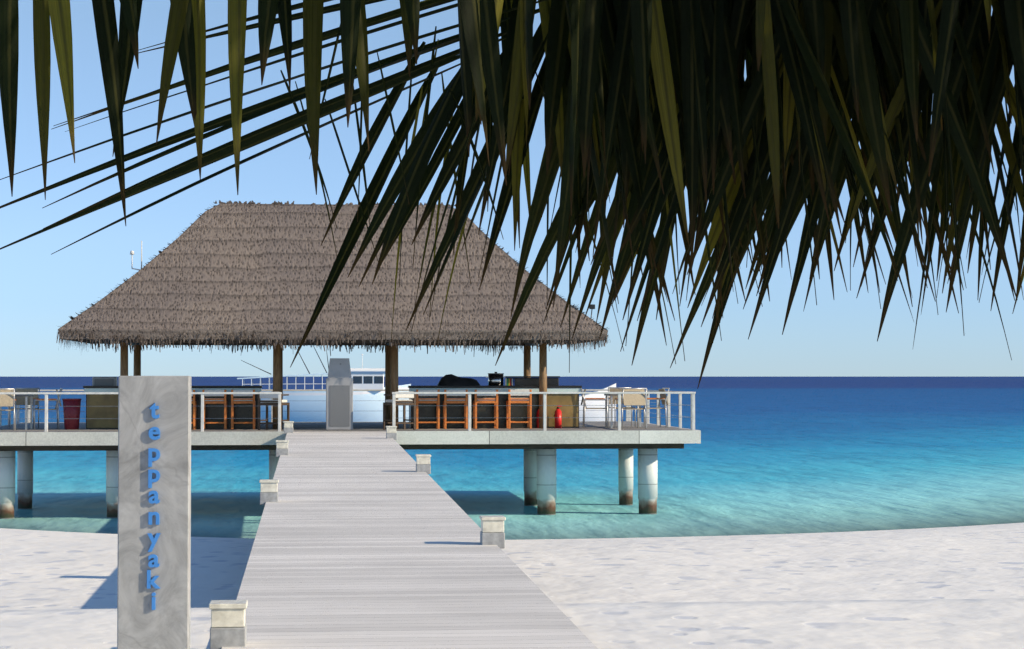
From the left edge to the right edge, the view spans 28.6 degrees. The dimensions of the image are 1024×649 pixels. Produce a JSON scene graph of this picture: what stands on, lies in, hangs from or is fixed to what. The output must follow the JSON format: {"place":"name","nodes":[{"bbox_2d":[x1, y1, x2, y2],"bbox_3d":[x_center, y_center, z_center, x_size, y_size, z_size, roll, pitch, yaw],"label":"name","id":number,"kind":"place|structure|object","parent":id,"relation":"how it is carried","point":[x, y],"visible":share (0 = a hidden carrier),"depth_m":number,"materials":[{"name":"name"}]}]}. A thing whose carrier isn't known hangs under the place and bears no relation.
{"place":"outdoors","nodes":[
{"label":"outdoors","id":0,"kind":"place"},
{"bbox_2d":[0,421,700,450],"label":"deck platform","id":1,"kind":"structure","parent":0,"point":[595,435],"depth_m":41.25,"materials":[{"name":"grey concrete"}]},
{"bbox_2d":[0,388,16,430],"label":"dining chair","id":2,"kind":"object","parent":1,"relation":"on","point":[6,399],"visible":0.98,"depth_m":41.40,"materials":[{"name":"beige fabric"}]},
{"bbox_2d":[13,394,33,429],"bbox_3d":[-10.614,1.849,42.520,0.850,0.740,0.850,0,-1,-6],"label":"dining table","id":3,"kind":"object","parent":1,"relation":"on","point":[26,398],"visible":0.9,"depth_m":42.17,"materials":[{"name":"grey metal"}]},
{"bbox_2d":[9,388,39,427],"bbox_3d":[-10.555,1.807,43.462,0.565,0.873,0.586,0,-1,-1],"label":"dining chair","id":4,"kind":"object","parent":1,"relation":"on","point":[20,400],"visible":0.56,"depth_m":43.68,"materials":[{"name":"silver metal"}]},
{"bbox_2d":[33,388,62,429],"bbox_3d":[-9.829,1.782,42.505,0.584,0.873,0.565,0,-2,-16],"label":"dining chair","id":5,"kind":"object","parent":1,"relation":"on","point":[57,400],"visible":0.9,"depth_m":42.30,"materials":[{"name":"silver metal"}]},
{"bbox_2d":[62,399,81,429],"bbox_3d":[-9.296,1.891,42.400,0.400,0.650,0.400,0,-1,-6],"label":"maroon bin","id":6,"kind":"object","parent":1,"relation":"on","point":[71,409],"visible":1,"depth_m":42.26,"materials":[{"name":"red plastic"}]},
{"bbox_2d":[83,386,261,428],"bbox_3d":[-7.266,1.777,43.215,3.760,0.920,0.990,0,-1,-6],"label":"bar counter","id":7,"kind":"object","parent":1,"relation":"on","point":[101,405],"visible":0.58,"depth_m":42.85,"materials":[{"name":"wood"}]},
{"bbox_2d":[191,390,195,429],"bbox_3d":[-6.935,1.796,42.418,0.500,0.840,0.460,0,-1,-6],"label":"bar stool","id":8,"kind":"object","parent":1,"relation":"on","point":[193,401],"visible":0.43,"depth_m":42.22,"materials":[{"name":"brown wood"}]},
{"bbox_2d":[202,390,226,429],"bbox_3d":[-6.289,1.798,42.483,0.500,0.840,0.460,0,-1,-6],"label":"bar stool","id":9,"kind":"object","parent":1,"relation":"on","point":[215,401],"visible":0.75,"depth_m":42.27,"materials":[{"name":"brown wood"}]},
{"bbox_2d":[231,390,255,429],"bbox_3d":[-5.692,1.799,42.542,0.500,0.840,0.460,0,-1,-6],"label":"bar stool","id":10,"kind":"object","parent":1,"relation":"on","point":[243,401],"visible":0.93,"depth_m":42.33,"materials":[{"name":"brown wood"}]},
{"bbox_2d":[258,394,289,429],"bbox_3d":[-4.982,1.805,41.980,0.520,0.800,0.500,0,-2,14],"label":"dark chair","id":11,"kind":"object","parent":1,"relation":"on","point":[271,402],"visible":0.79,"depth_m":41.79,"materials":[{"name":"brown wood"}]},
{"bbox_2d":[326,358,352,429],"bbox_3d":[-3.628,1.461,42.221,0.560,1.500,0.428,0,-1,-6],"label":"host stand","id":12,"kind":"object","parent":1,"relation":"on","point":[339,397],"visible":1,"depth_m":42.01,"materials":[{"name":"grey"}]},
{"bbox_2d":[0,389,695,431],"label":"deck railing","id":13,"kind":"object","parent":1,"relation":"on","point":[628,417],"visible":0.53,"depth_m":41.34,"materials":[{"name":"metal"}]},
{"bbox_2d":[112,241,594,428],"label":"roof support posts","id":14,"kind":"object","parent":1,"relation":"on","point":[391,369],"visible":0.39,"depth_m":43.18,"materials":[{"name":"brown wood"}]},
{"bbox_2d":[58,204,607,344],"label":"thatch roof","id":15,"kind":"structure","parent":14,"relation":"on","point":[239,269],"depth_m":42.44,"materials":[{"name":"brown wicker"}]},
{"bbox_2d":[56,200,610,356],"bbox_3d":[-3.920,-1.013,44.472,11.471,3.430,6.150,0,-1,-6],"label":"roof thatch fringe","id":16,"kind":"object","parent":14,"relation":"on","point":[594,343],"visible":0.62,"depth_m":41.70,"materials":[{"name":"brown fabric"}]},
{"bbox_2d":[383,394,415,429],"bbox_3d":[-2.365,1.809,42.142,0.520,0.800,0.500,1,-2,-31],"label":"dark chair","id":17,"kind":"object","parent":1,"relation":"on","point":[404,403],"visible":0.81,"depth_m":42.05,"materials":[{"name":"brown wood"}]},
{"bbox_2d":[416,390,439,428],"bbox_3d":[-1.811,1.809,42.931,0.500,0.840,0.460,0,-1,-6],"label":"bar stool","id":18,"kind":"object","parent":1,"relation":"on","point":[430,400],"visible":0.85,"depth_m":42.72,"materials":[{"name":"brown wood"}]},
{"bbox_2d":[443,390,467,428],"bbox_3d":[-1.214,1.811,42.991,0.500,0.840,0.460,0,-1,-6],"label":"bar stool","id":19,"kind":"object","parent":1,"relation":"on","point":[455,400],"visible":0.88,"depth_m":42.78,"materials":[{"name":"brown wood"}]},
{"bbox_2d":[473,389,497,428],"bbox_3d":[-0.567,1.813,43.056,0.500,0.840,0.460,0,-1,-6],"label":"bar stool","id":20,"kind":"object","parent":1,"relation":"on","point":[486,400],"visible":0.85,"depth_m":42.85,"materials":[{"name":"brown wood"}]},
{"bbox_2d":[408,386,581,427],"bbox_3d":[-0.401,1.794,43.902,3.760,0.920,0.990,0,-1,-6],"label":"bar counter","id":21,"kind":"object","parent":1,"relation":"on","point":[426,411],"visible":0.71,"depth_m":43.50,"materials":[{"name":"wood"}]},
{"bbox_2d":[92,376,559,385],"bbox_3d":[-3.999,1.255,43.819,10.120,0.255,0.465,0,-1,-6],"label":"counter equipment","id":22,"kind":"object","parent":21,"relation":"on","point":[509,381],"visible":0.69,"depth_m":44.04,"materials":[{"name":"black metal"}]},
{"bbox_2d":[437,374,480,385],"bbox_3d":[-1.112,1.239,44.092,1.120,0.301,0.600,0,-1,-6],"label":"covered grill","id":23,"kind":"object","parent":21,"relation":"on","point":[450,380],"visible":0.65,"depth_m":43.87,"materials":[{"name":"black fabric"}]},
{"bbox_2d":[486,372,504,385],"bbox_3d":[-0.355,1.216,44.168,0.365,0.350,0.356,-1,-2,38],"label":"stock pot","id":24,"kind":"object","parent":21,"relation":"on","point":[495,379],"visible":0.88,"depth_m":44.03,"materials":[{"name":"silver metal"}]},
{"bbox_2d":[506,389,531,428],"bbox_3d":[0.149,1.815,43.127,0.500,0.840,0.460,0,-1,-6],"label":"bar stool","id":25,"kind":"object","parent":1,"relation":"on","point":[528,401],"visible":0.89,"depth_m":42.92,"materials":[{"name":"brown wood"}]},
{"bbox_2d":[536,408,538,427],"bbox_3d":[0.610,2.003,43.541,0.150,0.485,0.150,-1,-2,41],"label":"fire extinguisher","id":26,"kind":"object","parent":1,"relation":"on","point":[537,414],"visible":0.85,"depth_m":43.49,"materials":[{"name":"red metal"}]},
{"bbox_2d":[554,406,561,427],"bbox_3d":[0.999,2.001,43.469,0.150,0.485,0.150,-1,-2,41],"label":"fire extinguisher","id":27,"kind":"object","parent":1,"relation":"on","point":[558,421],"visible":0.96,"depth_m":43.41,"materials":[{"name":"red metal"}]},
{"bbox_2d":[581,388,607,427],"bbox_3d":[1.784,1.817,43.867,0.583,0.873,0.565,0,-1,-1],"label":"dining chair","id":28,"kind":"object","parent":1,"relation":"on","point":[583,401],"visible":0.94,"depth_m":43.60,"materials":[{"name":"silver metal"}]},
{"bbox_2d":[608,387,635,426],"bbox_3d":[2.457,1.846,44.966,0.565,0.873,0.586,0,-1,-6],"label":"dining chair","id":29,"kind":"object","parent":1,"relation":"on","point":[614,397],"visible":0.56,"depth_m":45.16,"materials":[{"name":"silver metal"}]},
{"bbox_2d":[604,394,647,427],"bbox_3d":[2.500,1.888,44.035,0.850,0.740,0.850,0,-1,-6],"label":"dining table","id":30,"kind":"object","parent":1,"relation":"on","point":[611,395],"visible":0.6,"depth_m":43.68,"materials":[{"name":"grey metal"}]},
{"bbox_2d":[614,388,646,428],"bbox_3d":[2.548,1.798,43.107,0.565,0.873,0.585,0,-2,-16],"label":"dining chair","id":31,"kind":"object","parent":1,"relation":"on","point":[633,399],"visible":0.94,"depth_m":42.91,"materials":[{"name":"beige fabric"}]},
{"bbox_2d":[638,388,668,427],"bbox_3d":[3.117,1.826,44.201,0.583,0.873,0.565,0,-2,-11],"label":"dining chair","id":32,"kind":"object","parent":1,"relation":"on","point":[663,399],"visible":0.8,"depth_m":44.01,"materials":[{"name":"silver metal"}]},
{"bbox_2d":[0,0,1023,388],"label":"palm fronds","id":33,"kind":"object","parent":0,"point":[658,106],"visible":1,"depth_m":3.81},
{"bbox_2d":[0,377,1023,538],"bbox_3d":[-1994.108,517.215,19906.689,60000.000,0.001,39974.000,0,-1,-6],"label":"sea water","id":34,"kind":"structure","parent":0,"point":[780,453],"depth_m":63.92,"materials":[{"name":"blue liquid"}]},
{"bbox_2d":[237,345,410,421],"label":"boat","id":35,"kind":"object","parent":34,"relation":"on","point":[307,406],"visible":0.49,"depth_m":114.33,"materials":[{"name":"blue"}]},
{"bbox_2d":[579,383,615,420],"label":"white launch","id":36,"kind":"object","parent":34,"relation":"on","point":[594,413],"visible":0.11,"depth_m":118.40,"materials":[{"name":"white"}]},
{"bbox_2d":[0,516,1023,648],"bbox_3d":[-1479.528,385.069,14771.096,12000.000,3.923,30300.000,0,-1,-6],"label":"beach","id":37,"kind":"structure","parent":0,"point":[958,584],"depth_m":20.73,"materials":[{"name":"white sand"}]},
{"bbox_2d":[0,451,14,528],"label":"deck pillar","id":38,"kind":"structure","parent":37,"relation":"on","point":[7,480],"depth_m":40.87,"materials":[{"name":"white concrete"}]},
{"bbox_2d":[17,451,32,529],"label":"deck pillar","id":39,"kind":"structure","parent":37,"relation":"on","point":[24,476],"depth_m":43.84,"materials":[{"name":"grey concrete"}]},
{"bbox_2d":[106,451,117,533],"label":"deck pillar","id":40,"kind":"structure","parent":37,"relation":"on","point":[112,482],"depth_m":41.08,"materials":[{"name":"grey concrete"}]},
{"bbox_2d":[117,376,190,648],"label":"sign slab","id":41,"kind":"structure","parent":37,"relation":"on","point":[142,624],"depth_m":10.18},
{"bbox_2d":[147,403,160,609],"bbox_3d":[-1.814,0.920,10.175,0.068,1.048,0.014,0,-1,-6],"label":"sign lettering","id":42,"kind":"object","parent":41,"relation":"attached to","point":[150,581],"visible":1,"depth_m":10.17},
{"bbox_2d":[269,450,279,478],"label":"deck pillar","id":43,"kind":"structure","parent":37,"relation":"on","point":[273,460],"depth_m":42.12,"materials":[{"name":"grey concrete"}]},
{"bbox_2d":[222,431,597,648],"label":"jetty","id":44,"kind":"object","parent":37,"relation":"on","point":[367,540],"visible":0.94,"depth_m":14.65,"materials":[{"name":"grey wood"}]},
{"bbox_2d":[209,600,247,648],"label":"jetty lamp","id":45,"kind":"object","parent":44,"relation":"on","point":[228,627],"visible":0.98,"depth_m":10.77,"materials":[{"name":"concrete"}]},
{"bbox_2d":[259,479,278,504],"bbox_3d":[-2.591,1.786,21.410,0.202,0.259,0.202,0,-1,-6],"label":"jetty lamp","id":46,"kind":"object","parent":44,"relation":"on","point":[268,490],"visible":0.91,"depth_m":21.32,"materials":[{"name":"concrete"}]},
{"bbox_2d":[276,440,288,456],"bbox_3d":[-3.577,1.932,31.260,0.202,0.259,0.202,0,-1,-6],"label":"jetty lamp","id":47,"kind":"object","parent":44,"relation":"on","point":[281,447],"visible":0.91,"depth_m":31.17,"materials":[{"name":"concrete"}]},
{"bbox_2d":[283,421,293,433],"bbox_3d":[-4.464,2.063,40.115,0.202,0.259,0.202,0,-1,-6],"label":"jetty lamp","id":48,"kind":"object","parent":44,"relation":"on","point":[288,426],"visible":0.92,"depth_m":40.02,"materials":[{"name":"concrete"}]},
{"bbox_2d":[386,426,396,439],"bbox_3d":[-2.255,2.027,37.523,0.202,0.259,0.202,0,-1,-6],"label":"jetty lamp","id":49,"kind":"object","parent":44,"relation":"on","point":[391,432],"visible":0.93,"depth_m":37.43,"materials":[{"name":"concrete"}]},
{"bbox_2d":[415,454,430,473],"bbox_3d":[-1.188,1.869,26.876,0.202,0.259,0.202,0,-1,-6],"label":"jetty lamp","id":50,"kind":"object","parent":44,"relation":"on","point":[423,463],"visible":0.91,"depth_m":26.79,"materials":[{"name":"concrete"}]},
{"bbox_2d":[479,515,505,547],"bbox_3d":[-0.162,1.718,16.628,0.202,0.259,0.202,0,-1,-6],"label":"jetty lamp","id":51,"kind":"object","parent":44,"relation":"on","point":[492,530],"visible":0.92,"depth_m":16.54,"materials":[{"name":"concrete"}]},
{"bbox_2d":[524,449,536,539],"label":"deck pillar","id":52,"kind":"structure","parent":37,"relation":"on","point":[530,477],"depth_m":44.95,"materials":[{"name":"grey concrete"}]},
{"bbox_2d":[537,449,555,538],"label":"deck pillar","id":53,"kind":"structure","parent":37,"relation":"on","point":[546,481],"depth_m":41.98,"materials":[{"name":"grey concrete"}]},
{"bbox_2d":[618,449,632,537],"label":"deck pillar","id":54,"kind":"structure","parent":37,"relation":"on","point":[625,473],"depth_m":45.16,"materials":[{"name":"white concrete"}]},
{"bbox_2d":[638,449,657,537],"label":"deck pillar","id":55,"kind":"structure","parent":37,"relation":"on","point":[647,478],"depth_m":42.20,"materials":[{"name":"white concrete"}]},
{"bbox_2d":[0,0,1023,376],"label":"sky","id":56,"kind":"structure","parent":0,"point":[40,289],"materials":[{"name":"blue"}]}
]}

